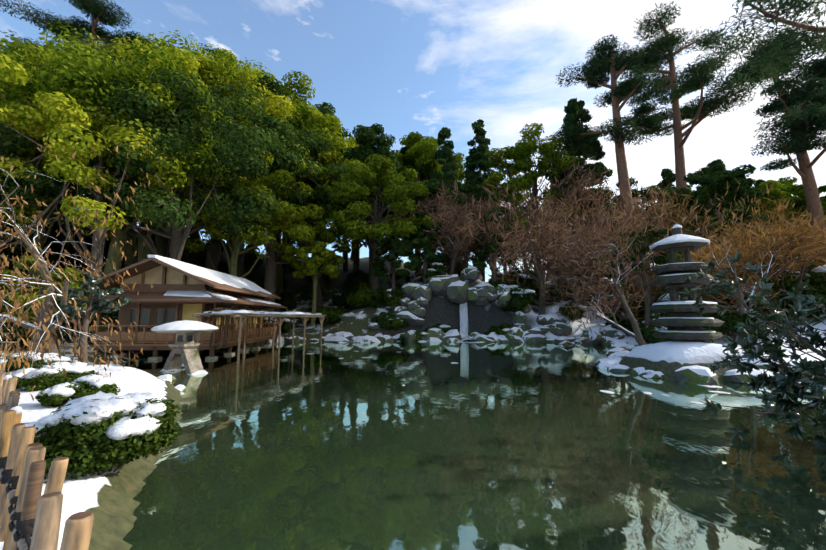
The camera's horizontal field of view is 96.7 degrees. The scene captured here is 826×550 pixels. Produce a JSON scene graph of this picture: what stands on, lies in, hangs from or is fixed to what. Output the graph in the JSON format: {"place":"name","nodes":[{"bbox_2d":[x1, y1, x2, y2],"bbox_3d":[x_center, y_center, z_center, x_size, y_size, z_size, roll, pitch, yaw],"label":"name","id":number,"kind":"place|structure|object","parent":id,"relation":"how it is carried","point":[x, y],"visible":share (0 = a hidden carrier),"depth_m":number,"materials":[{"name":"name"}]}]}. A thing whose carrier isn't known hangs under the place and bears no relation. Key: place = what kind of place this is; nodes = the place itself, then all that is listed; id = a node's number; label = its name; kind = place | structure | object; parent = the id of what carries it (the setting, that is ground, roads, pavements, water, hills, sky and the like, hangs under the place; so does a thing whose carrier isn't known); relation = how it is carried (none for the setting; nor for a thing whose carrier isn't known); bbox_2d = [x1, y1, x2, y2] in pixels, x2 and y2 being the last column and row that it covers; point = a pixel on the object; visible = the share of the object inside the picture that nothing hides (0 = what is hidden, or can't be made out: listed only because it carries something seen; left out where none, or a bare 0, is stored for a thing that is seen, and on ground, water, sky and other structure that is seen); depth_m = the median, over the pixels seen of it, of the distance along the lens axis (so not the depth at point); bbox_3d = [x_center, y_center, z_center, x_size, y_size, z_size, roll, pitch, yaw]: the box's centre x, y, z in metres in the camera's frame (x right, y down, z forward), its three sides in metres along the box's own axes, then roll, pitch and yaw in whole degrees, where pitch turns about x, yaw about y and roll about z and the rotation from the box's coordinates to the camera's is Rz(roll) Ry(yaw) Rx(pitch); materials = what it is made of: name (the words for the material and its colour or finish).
{"place":"outdoors","nodes":[
{"label":"outdoors","id":0,"kind":"place"},
{"bbox_2d":[0,216,825,549],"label":"terrain","id":1,"kind":"structure","parent":0,"point":[108,502],"depth_m":11.54,"materials":[{"name":"white snow"}]},
{"bbox_2d":[0,280,38,328],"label":"garden shrub","id":2,"kind":"object","parent":1,"relation":"on","point":[4,305],"visible":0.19,"depth_m":15.81,"materials":[{"name":"green plant"}]},
{"bbox_2d":[0,324,40,349],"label":"garden shrub","id":3,"kind":"object","parent":1,"relation":"on","point":[11,339],"visible":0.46,"depth_m":14.99,"materials":[{"name":"green plant"}]},
{"bbox_2d":[2,351,74,371],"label":"bush","id":4,"kind":"object","parent":1,"relation":"on","point":[54,357],"visible":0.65,"depth_m":8.99,"materials":[{"name":"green plant"}]},
{"bbox_2d":[0,255,87,351],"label":"evergreen","id":5,"kind":"object","parent":1,"relation":"on","point":[40,291],"visible":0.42,"depth_m":11.54,"materials":[{"name":"green plant"}]},
{"bbox_2d":[0,360,93,549],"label":"bank fence","id":6,"kind":"object","parent":1,"relation":"on","point":[30,517],"visible":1,"depth_m":1.96,"materials":[{"name":"brown wood"}]},
{"bbox_2d":[11,243,83,270],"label":"garden shrub","id":7,"kind":"object","parent":1,"relation":"on","point":[53,258],"visible":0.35,"depth_m":27.32,"materials":[{"name":"green plant"}]},
{"bbox_2d":[0,42,102,253],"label":"broadleaf tree","id":8,"kind":"object","parent":1,"relation":"on","point":[33,62],"visible":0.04,"depth_m":26.66,"materials":[{"name":"green plant"}]},
{"bbox_2d":[0,90,106,256],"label":"broadleaf tree","id":9,"kind":"object","parent":1,"relation":"on","point":[47,186],"visible":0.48,"depth_m":18.04,"materials":[{"name":"green plant"}]},
{"bbox_2d":[11,361,101,391],"bbox_3d":[-7.126,2.025,7.319,1.278,0.545,1.246,0,-7,1],"label":"bush","id":10,"kind":"object","parent":1,"relation":"on","point":[43,377],"visible":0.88,"depth_m":7.05,"materials":[{"name":"green plant"}]},
{"bbox_2d":[0,137,121,400],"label":"bare tree","id":11,"kind":"object","parent":1,"relation":"on","point":[11,280],"visible":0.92,"depth_m":6.76,"materials":[{"name":"brown plant"}]},
{"bbox_2d":[43,236,90,261],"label":"garden shrub","id":12,"kind":"object","parent":1,"relation":"on","point":[72,249],"visible":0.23,"depth_m":30.05,"materials":[{"name":"green plant"}]},
{"bbox_2d":[24,297,110,342],"bbox_3d":[-17.681,2.167,18.669,3.479,2.531,3.672,0,-7,1],"label":"garden shrub","id":13,"kind":"object","parent":1,"relation":"on","point":[66,337],"visible":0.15,"depth_m":18.15,"materials":[{"name":"green plant"}]},
{"bbox_2d":[0,119,137,276],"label":"broadleaf tree","id":14,"kind":"object","parent":1,"relation":"on","point":[28,154],"visible":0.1,"depth_m":20.78,"materials":[{"name":"green plant"}]},
{"bbox_2d":[0,338,138,362],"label":"fence","id":15,"kind":"object","parent":1,"relation":"on","point":[64,349],"visible":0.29,"depth_m":14.15,"materials":[{"name":"brown wood"}]},
{"bbox_2d":[0,146,152,376],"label":"alder tree","id":16,"kind":"object","parent":1,"relation":"on","point":[51,325],"visible":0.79,"depth_m":9.62,"materials":[{"name":"brown plant"}]},
{"bbox_2d":[35,374,120,406],"bbox_3d":[-5.122,1.779,5.641,0.896,0.476,0.901,0,-7,1],"label":"bush","id":17,"kind":"object","parent":1,"relation":"on","point":[62,394],"visible":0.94,"depth_m":5.47,"materials":[{"name":"green plant"}]},
{"bbox_2d":[0,0,156,68],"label":"hill pine","id":18,"kind":"object","parent":1,"relation":"on","point":[98,10],"visible":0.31,"depth_m":39.96,"materials":[{"name":"green plant"}]},
{"bbox_2d":[0,54,189,342],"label":"broadleaf tree","id":19,"kind":"object","parent":1,"relation":"on","point":[70,119],"visible":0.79,"depth_m":17.50,"materials":[{"name":"green plant"}]},
{"bbox_2d":[57,276,132,365],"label":"camellia tree","id":20,"kind":"object","parent":1,"relation":"on","point":[98,306],"visible":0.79,"depth_m":10.26,"materials":[{"name":"green plant"}]},
{"bbox_2d":[25,391,182,483],"bbox_3d":[-3.278,1.625,3.796,1.494,0.702,1.360,0,-7,1],"label":"bush","id":21,"kind":"object","parent":1,"relation":"on","point":[99,431],"visible":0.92,"depth_m":3.54,"materials":[{"name":"green plant"}]},
{"bbox_2d":[0,22,220,330],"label":"broadleaf tree","id":22,"kind":"object","parent":1,"relation":"on","point":[78,75],"visible":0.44,"depth_m":20.72,"materials":[{"name":"green plant"}]},
{"bbox_2d":[25,72,219,266],"bbox_3d":[-21.522,-6.671,30.570,16.151,18.350,16.256,0,-7,1],"label":"broadleaf tree","id":23,"kind":"object","parent":1,"relation":"on","point":[129,252],"visible":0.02,"depth_m":29.17,"materials":[{"name":"green plant"}]},
{"bbox_2d":[25,37,260,261],"bbox_3d":[-18.757,-6.591,27.432,13.624,21.013,13.553,0,-7,1],"label":"broadleaf tree","id":24,"kind":"object","parent":1,"relation":"on","point":[183,60],"visible":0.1,"depth_m":25.01,"materials":[{"name":"green plant"}]},
{"bbox_2d":[46,68,282,261],"bbox_3d":[-14.390,-4.299,23.401,13.347,17.273,13.548,0,-7,1],"label":"broadleaf tree","id":25,"kind":"object","parent":1,"relation":"on","point":[174,214],"visible":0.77,"depth_m":20.89,"materials":[{"name":"green plant"}]},
{"bbox_2d":[84,255,286,359],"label":"tea house","id":26,"kind":"structure","parent":1,"relation":"on","point":[180,291],"depth_m":16.80,"materials":[{"name":"brown wood"}]},
{"bbox_2d":[147,39,225,256],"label":"broadleaf tree","id":27,"kind":"object","parent":1,"relation":"on","point":[161,246],"visible":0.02,"depth_m":35.10,"materials":[{"name":"green plant"}]},
{"bbox_2d":[134,30,311,269],"bbox_3d":[-17.783,-8.230,32.197,15.662,24.453,14.991,-6,-9,44],"label":"broadleaf tree","id":28,"kind":"object","parent":1,"relation":"on","point":[207,63],"visible":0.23,"depth_m":30.95,"materials":[{"name":"green plant"}]},
{"bbox_2d":[167,148,324,277],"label":"broadleaf tree","id":29,"kind":"object","parent":1,"relation":"on","point":[286,217],"visible":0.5,"depth_m":27.08,"materials":[{"name":"green plant"}]},
{"bbox_2d":[192,43,317,259],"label":"broadleaf tree","id":30,"kind":"object","parent":1,"relation":"on","point":[218,51],"visible":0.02,"depth_m":44.85,"materials":[{"name":"green plant"}]},
{"bbox_2d":[193,69,325,278],"bbox_3d":[-16.048,-7.953,35.154,14.813,24.414,13.830,0,-7,1],"label":"broadleaf tree","id":31,"kind":"object","parent":1,"relation":"on","point":[240,266],"visible":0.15,"depth_m":31.82,"materials":[{"name":"green plant"}]},
{"bbox_2d":[264,317,296,333],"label":"garden shrub","id":32,"kind":"object","parent":1,"relation":"on","point":[285,325],"visible":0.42,"depth_m":30.00,"materials":[{"name":"green plant"}]},
{"bbox_2d":[214,76,354,317],"bbox_3d":[-12.780,-5.838,32.165,15.088,21.884,13.442,4,-8,-29],"label":"broadleaf tree","id":33,"kind":"object","parent":1,"relation":"on","point":[273,124],"visible":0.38,"depth_m":31.30,"materials":[{"name":"green plant"}]},
{"bbox_2d":[275,291,297,311],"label":"garden shrub","id":34,"kind":"object","parent":1,"relation":"on","point":[288,301],"visible":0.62,"depth_m":37.06,"materials":[{"name":"green plant"}]},
{"bbox_2d":[275,70,332,294],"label":"broadleaf tree","id":35,"kind":"object","parent":1,"relation":"on","point":[298,118],"visible":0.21,"depth_m":40.92,"materials":[{"name":"green plant"}]},
{"bbox_2d":[280,231,344,325],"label":"broadleaf tree","id":36,"kind":"object","parent":1,"relation":"on","point":[309,266],"visible":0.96,"depth_m":30.69,"materials":[{"name":"green plant"}]},
{"bbox_2d":[268,110,369,285],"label":"broadleaf tree","id":37,"kind":"object","parent":1,"relation":"on","point":[332,124],"visible":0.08,"depth_m":41.38,"materials":[{"name":"green plant"}]},
{"bbox_2d":[288,99,355,247],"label":"broadleaf tree","id":38,"kind":"object","parent":1,"relation":"on","point":[324,108],"depth_m":57.19,"materials":[{"name":"green plant"}]},
{"bbox_2d":[305,306,346,321],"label":"garden shrub","id":39,"kind":"object","parent":1,"relation":"on","point":[326,310],"visible":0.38,"depth_m":33.64,"materials":[{"name":"green plant"}]},
{"bbox_2d":[293,148,390,307],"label":"broadleaf tree","id":40,"kind":"object","parent":1,"relation":"on","point":[332,156],"visible":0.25,"depth_m":36.30,"materials":[{"name":"green plant"}]},
{"bbox_2d":[331,292,356,309],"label":"garden shrub","id":41,"kind":"object","parent":1,"relation":"on","point":[338,300],"visible":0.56,"depth_m":37.50,"materials":[{"name":"green plant"}]},
{"bbox_2d":[341,270,368,292],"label":"garden shrub","id":42,"kind":"object","parent":1,"relation":"on","point":[351,283],"visible":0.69,"depth_m":41.67,"materials":[{"name":"green plant"}]},
{"bbox_2d":[328,145,381,275],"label":"evergreen tree","id":43,"kind":"object","parent":1,"relation":"on","point":[356,261],"visible":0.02,"depth_m":43.24,"materials":[{"name":"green plant"}]},
{"bbox_2d":[346,282,386,307],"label":"garden shrub","id":44,"kind":"object","parent":1,"relation":"on","point":[362,297],"visible":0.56,"depth_m":33.23,"materials":[{"name":"green plant"}]},
{"bbox_2d":[313,153,438,301],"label":"evergreen tree","id":45,"kind":"object","parent":1,"relation":"on","point":[350,187],"visible":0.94,"depth_m":31.42,"materials":[{"name":"green plant"}]},
{"bbox_2d":[334,123,425,284],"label":"evergreen tree","id":46,"kind":"object","parent":1,"relation":"on","point":[367,139],"visible":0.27,"depth_m":37.50,"materials":[{"name":"green plant"}]},
{"bbox_2d":[370,287,404,309],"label":"garden shrub","id":47,"kind":"object","parent":1,"relation":"on","point":[379,296],"visible":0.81,"depth_m":30.48,"materials":[{"name":"green plant"}]},
{"bbox_2d":[371,237,413,288],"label":"tree","id":48,"kind":"object","parent":1,"relation":"on","point":[386,245],"visible":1,"depth_m":31.11,"materials":[{"name":"green plant"}]},
{"bbox_2d":[397,211,449,284],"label":"tree","id":49,"kind":"object","parent":1,"relation":"on","point":[422,241],"visible":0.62,"depth_m":31.69,"materials":[{"name":"green plant"}]},
{"bbox_2d":[399,172,451,283],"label":"evergreen tree","id":50,"kind":"object","parent":1,"relation":"on","point":[433,185],"visible":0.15,"depth_m":38.82,"materials":[{"name":"green plant"}]},
{"bbox_2d":[393,131,458,276],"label":"evergreen tree","id":51,"kind":"object","parent":1,"relation":"on","point":[421,156],"visible":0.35,"depth_m":50.95,"materials":[{"name":"green plant"}]},
{"bbox_2d":[392,136,465,184],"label":"evergreen tree","id":52,"kind":"object","parent":1,"relation":"on","point":[459,161],"visible":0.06,"depth_m":57.68,"materials":[{"name":"green plant"}]},
{"bbox_2d":[423,261,446,277],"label":"garden shrub","id":53,"kind":"object","parent":1,"relation":"on","point":[439,269],"visible":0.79,"depth_m":31.62,"materials":[{"name":"green plant"}]},
{"bbox_2d":[428,127,462,250],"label":"cedar tree","id":54,"kind":"object","parent":1,"relation":"on","point":[445,157],"visible":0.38,"depth_m":47.27,"materials":[{"name":"green plant"}]},
{"bbox_2d":[393,179,499,274],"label":"bare maple tree","id":55,"kind":"object","parent":1,"relation":"on","point":[451,216],"visible":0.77,"depth_m":31.68,"materials":[{"name":"brown plant"}]},
{"bbox_2d":[436,183,491,268],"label":"tree","id":56,"kind":"object","parent":1,"relation":"on","point":[478,191],"visible":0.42,"depth_m":34.25,"materials":[{"name":"green plant"}]},
{"bbox_2d":[106,266,825,396],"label":"shore rocks","id":57,"kind":"object","parent":1,"relation":"on","point":[456,288],"visible":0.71,"depth_m":27.51,"materials":[{"name":"grey stone"}]},
{"bbox_2d":[458,302,482,342],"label":"waterfall","id":58,"kind":"structure","parent":57,"relation":"on","point":[463,319],"depth_m":30.14,"materials":[{"name":"liquid"}]},
{"bbox_2d":[463,119,498,281],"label":"cedar tree","id":59,"kind":"object","parent":1,"relation":"on","point":[476,159],"visible":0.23,"depth_m":50.10,"materials":[{"name":"green plant"}]},
{"bbox_2d":[437,203,528,279],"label":"bare maple tree","id":60,"kind":"object","parent":1,"relation":"on","point":[474,245],"visible":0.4,"depth_m":34.30,"materials":[{"name":"brown plant"}]},
{"bbox_2d":[471,207,520,281],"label":"tree","id":61,"kind":"object","parent":1,"relation":"on","point":[478,263],"visible":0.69,"depth_m":32.49,"materials":[{"name":"green plant"}]},
{"bbox_2d":[497,291,528,312],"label":"shrub","id":62,"kind":"object","parent":1,"relation":"on","point":[514,303],"visible":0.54,"depth_m":28.70,"materials":[{"name":"green plant"}]},
{"bbox_2d":[504,283,534,308],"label":"garden shrub","id":63,"kind":"object","parent":1,"relation":"on","point":[529,292],"visible":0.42,"depth_m":29.20,"materials":[{"name":"green plant"}]},
{"bbox_2d":[505,268,538,289],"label":"garden shrub","id":64,"kind":"object","parent":1,"relation":"on","point":[528,282],"visible":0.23,"depth_m":33.61,"materials":[{"name":"green plant"}]},
{"bbox_2d":[464,176,588,314],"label":"bare maple tree","id":65,"kind":"object","parent":1,"relation":"on","point":[534,240],"visible":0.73,"depth_m":28.65,"materials":[{"name":"brown plant"}]},
{"bbox_2d":[482,123,587,276],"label":"evergreen tree","id":66,"kind":"object","parent":1,"relation":"on","point":[520,153],"visible":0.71,"depth_m":40.09,"materials":[{"name":"green plant"}]},
{"bbox_2d":[533,277,573,302],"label":"garden shrub","id":67,"kind":"object","parent":1,"relation":"on","point":[551,293],"visible":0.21,"depth_m":33.03,"materials":[{"name":"green plant"}]},
{"bbox_2d":[477,154,637,279],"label":"bare maple tree","id":68,"kind":"object","parent":1,"relation":"on","point":[582,191],"visible":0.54,"depth_m":33.69,"materials":[{"name":"brown plant"}]},
{"bbox_2d":[558,302,586,320],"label":"garden shrub","id":69,"kind":"object","parent":1,"relation":"on","point":[564,312],"visible":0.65,"depth_m":29.08,"materials":[{"name":"green plant"}]},
{"bbox_2d":[544,97,623,305],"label":"conifer tree","id":70,"kind":"object","parent":1,"relation":"on","point":[576,112],"visible":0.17,"depth_m":39.57,"materials":[{"name":"green plant"}]},
{"bbox_2d":[534,195,654,329],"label":"bare maple tree","id":71,"kind":"object","parent":1,"relation":"on","point":[563,273],"visible":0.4,"depth_m":27.62,"materials":[{"name":"brown plant"}]},
{"bbox_2d":[549,35,683,292],"bbox_3d":[20.126,-9.885,35.720,11.284,27.036,10.132,0,-7,1],"label":"tall pine","id":72,"kind":"object","parent":1,"relation":"on","point":[601,64],"visible":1,"depth_m":35.49,"materials":[{"name":"green plant"}]},
{"bbox_2d":[594,226,684,325],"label":"bare tree","id":73,"kind":"object","parent":1,"relation":"on","point":[656,259],"visible":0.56,"depth_m":20.77,"materials":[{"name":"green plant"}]},
{"bbox_2d":[549,178,730,346],"bbox_3d":[8.706,-0.373,15.682,5.875,7.270,6.277,0,-7,1],"label":"bare tree","id":74,"kind":"object","parent":1,"relation":"on","point":[637,335],"visible":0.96,"depth_m":15.15,"materials":[{"name":"brown plant"}]},
{"bbox_2d":[578,186,710,288],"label":"bare maple tree","id":75,"kind":"object","parent":1,"relation":"on","point":[648,203],"visible":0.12,"depth_m":40.20,"materials":[{"name":"brown plant"}]},
{"bbox_2d":[625,287,667,322],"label":"garden shrub","id":76,"kind":"object","parent":1,"relation":"on","point":[641,313],"visible":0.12,"depth_m":27.25,"materials":[{"name":"green plant"}]},
{"bbox_2d":[635,326,664,343],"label":"garden shrub","id":77,"kind":"object","parent":1,"relation":"on","point":[647,332],"visible":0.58,"depth_m":16.97,"materials":[{"name":"green plant"}]},
{"bbox_2d":[584,182,718,331],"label":"bare maple tree","id":78,"kind":"object","parent":1,"relation":"on","point":[681,215],"visible":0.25,"depth_m":25.18,"materials":[{"name":"brown plant"}]},
{"bbox_2d":[612,177,700,285],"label":"evergreen tree","id":79,"kind":"object","parent":1,"relation":"on","point":[631,179],"visible":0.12,"depth_m":43.02,"materials":[{"name":"green plant"}]},
{"bbox_2d":[656,168,675,263],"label":"cedar tree","id":80,"kind":"object","parent":1,"relation":"on","point":[668,175],"visible":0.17,"depth_m":47.59,"materials":[{"name":"green plant"}]},
{"bbox_2d":[649,224,724,342],"bbox_3d":[9.149,0.281,12.531,1.966,4.120,2.004,0,-7,1],"label":"stone pagoda","id":81,"kind":"object","parent":1,"relation":"on","point":[683,321],"visible":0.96,"depth_m":12.08,"materials":[{"name":"grey stone"}]},
{"bbox_2d":[616,1,768,233],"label":"tall pine","id":82,"kind":"object","parent":1,"relation":"on","point":[701,76],"visible":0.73,"depth_m":36.66,"materials":[{"name":"green plant"}]},
{"bbox_2d":[624,219,781,339],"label":"bare maple tree","id":83,"kind":"object","parent":1,"relation":"on","point":[711,273],"visible":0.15,"depth_m":19.04,"materials":[{"name":"brown plant"}]},
{"bbox_2d":[651,283,770,331],"bbox_3d":[16.273,1.669,20.413,5.380,3.597,4.606,-6,-9,42],"label":"garden shrub","id":84,"kind":"object","parent":1,"relation":"on","point":[666,298],"visible":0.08,"depth_m":20.34,"materials":[{"name":"green plant"}]},
{"bbox_2d":[666,164,775,254],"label":"evergreen tree","id":85,"kind":"object","parent":1,"relation":"on","point":[710,181],"visible":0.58,"depth_m":28.91,"materials":[{"name":"green plant"}]},
{"bbox_2d":[701,159,751,260],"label":"cedar tree","id":86,"kind":"object","parent":1,"relation":"on","point":[719,161],"visible":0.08,"depth_m":37.21,"materials":[{"name":"green plant"}]},
{"bbox_2d":[700,307,770,341],"bbox_3d":[14.532,2.223,16.749,2.285,1.696,2.727,5,-8,-36],"label":"garden shrub","id":87,"kind":"object","parent":1,"relation":"on","point":[728,324],"visible":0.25,"depth_m":16.66,"materials":[{"name":"green plant"}]},
{"bbox_2d":[662,181,825,341],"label":"bare tree","id":88,"kind":"object","parent":1,"relation":"on","point":[741,294],"visible":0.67,"depth_m":16.27,"materials":[{"name":"brown plant"}]},
{"bbox_2d":[679,251,825,450],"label":"camellia shrub","id":89,"kind":"object","parent":1,"relation":"on","point":[788,403],"visible":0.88,"depth_m":5.26,"materials":[{"name":"green plant"}]},
{"bbox_2d":[698,225,816,305],"bbox_3d":[20.270,-0.325,22.146,5.176,6.055,7.064,0,-7,1],"label":"bare shrub","id":90,"kind":"object","parent":1,"relation":"on","point":[743,240],"visible":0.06,"depth_m":22.53,"materials":[{"name":"brown plant"}]},
{"bbox_2d":[710,201,812,264],"bbox_3d":[23.992,-1.177,24.733,7.074,7.394,5.845,0,-7,1],"label":"bare shrub","id":91,"kind":"object","parent":1,"relation":"on","point":[757,229],"visible":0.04,"depth_m":24.57,"materials":[{"name":"brown plant"}]},
{"bbox_2d":[702,0,825,92],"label":"overhanging pine","id":92,"kind":"object","parent":1,"relation":"on","point":[797,46],"visible":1,"depth_m":6.90,"materials":[{"name":"green plant"}]},
{"bbox_2d":[710,212,825,324],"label":"bare maple tree","id":93,"kind":"object","parent":1,"relation":"on","point":[800,247],"visible":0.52,"depth_m":17.25,"materials":[{"name":"brown plant"}]},
{"bbox_2d":[719,262,825,325],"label":"garden shrub","id":94,"kind":"object","parent":1,"relation":"on","point":[789,285],"visible":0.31,"depth_m":18.14,"materials":[{"name":"green plant"}]},
{"bbox_2d":[730,20,825,263],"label":"pine","id":95,"kind":"object","parent":1,"relation":"on","point":[801,134],"visible":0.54,"depth_m":25.84,"materials":[{"name":"green plant"}]},
{"bbox_2d":[757,177,802,227],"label":"evergreen tree","id":96,"kind":"object","parent":1,"relation":"on","point":[784,184],"visible":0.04,"depth_m":44.60,"materials":[{"name":"green plant"}]},
{"bbox_2d":[751,180,825,230],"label":"evergreen tree","id":97,"kind":"object","parent":1,"relation":"on","point":[775,194],"visible":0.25,"depth_m":39.22,"materials":[{"name":"green plant"}]},
{"bbox_2d":[773,185,825,228],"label":"evergreen tree","id":98,"kind":"object","parent":1,"relation":"on","point":[799,203],"visible":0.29,"depth_m":33.77,"materials":[{"name":"green plant"}]},
{"bbox_2d":[803,265,825,305],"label":"garden shrub","id":99,"kind":"object","parent":1,"relation":"on","point":[822,286],"visible":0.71,"depth_m":17.01,"materials":[{"name":"green plant"}]},
{"bbox_2d":[0,0,825,281],"label":"sky","id":100,"kind":"structure","parent":0,"point":[425,67],"materials":[{"name":"blue"}]},
{"bbox_2d":[119,340,825,549],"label":"pond water","id":101,"kind":"structure","parent":0,"point":[516,446],"depth_m":4.65,"materials":[{"name":"green liquid"}]},
{"bbox_2d":[150,320,218,374],"bbox_3d":[-7.687,2.551,12.505,2.829,2.014,1.911,-17,-18,68],"label":"stone lantern","id":102,"kind":"object","parent":101,"relation":"in","point":[184,353],"visible":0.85,"depth_m":11.82,"materials":[{"name":"stone"}]},
{"bbox_2d":[192,308,325,363],"bbox_3d":[-7.091,3.189,18.655,2.475,2.718,12.297,-1,-7,5],"label":"wisteria trellis","id":103,"kind":"object","parent":101,"relation":"in","point":[240,314],"visible":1,"depth_m":16.25,"materials":[{"name":"brown wood"}]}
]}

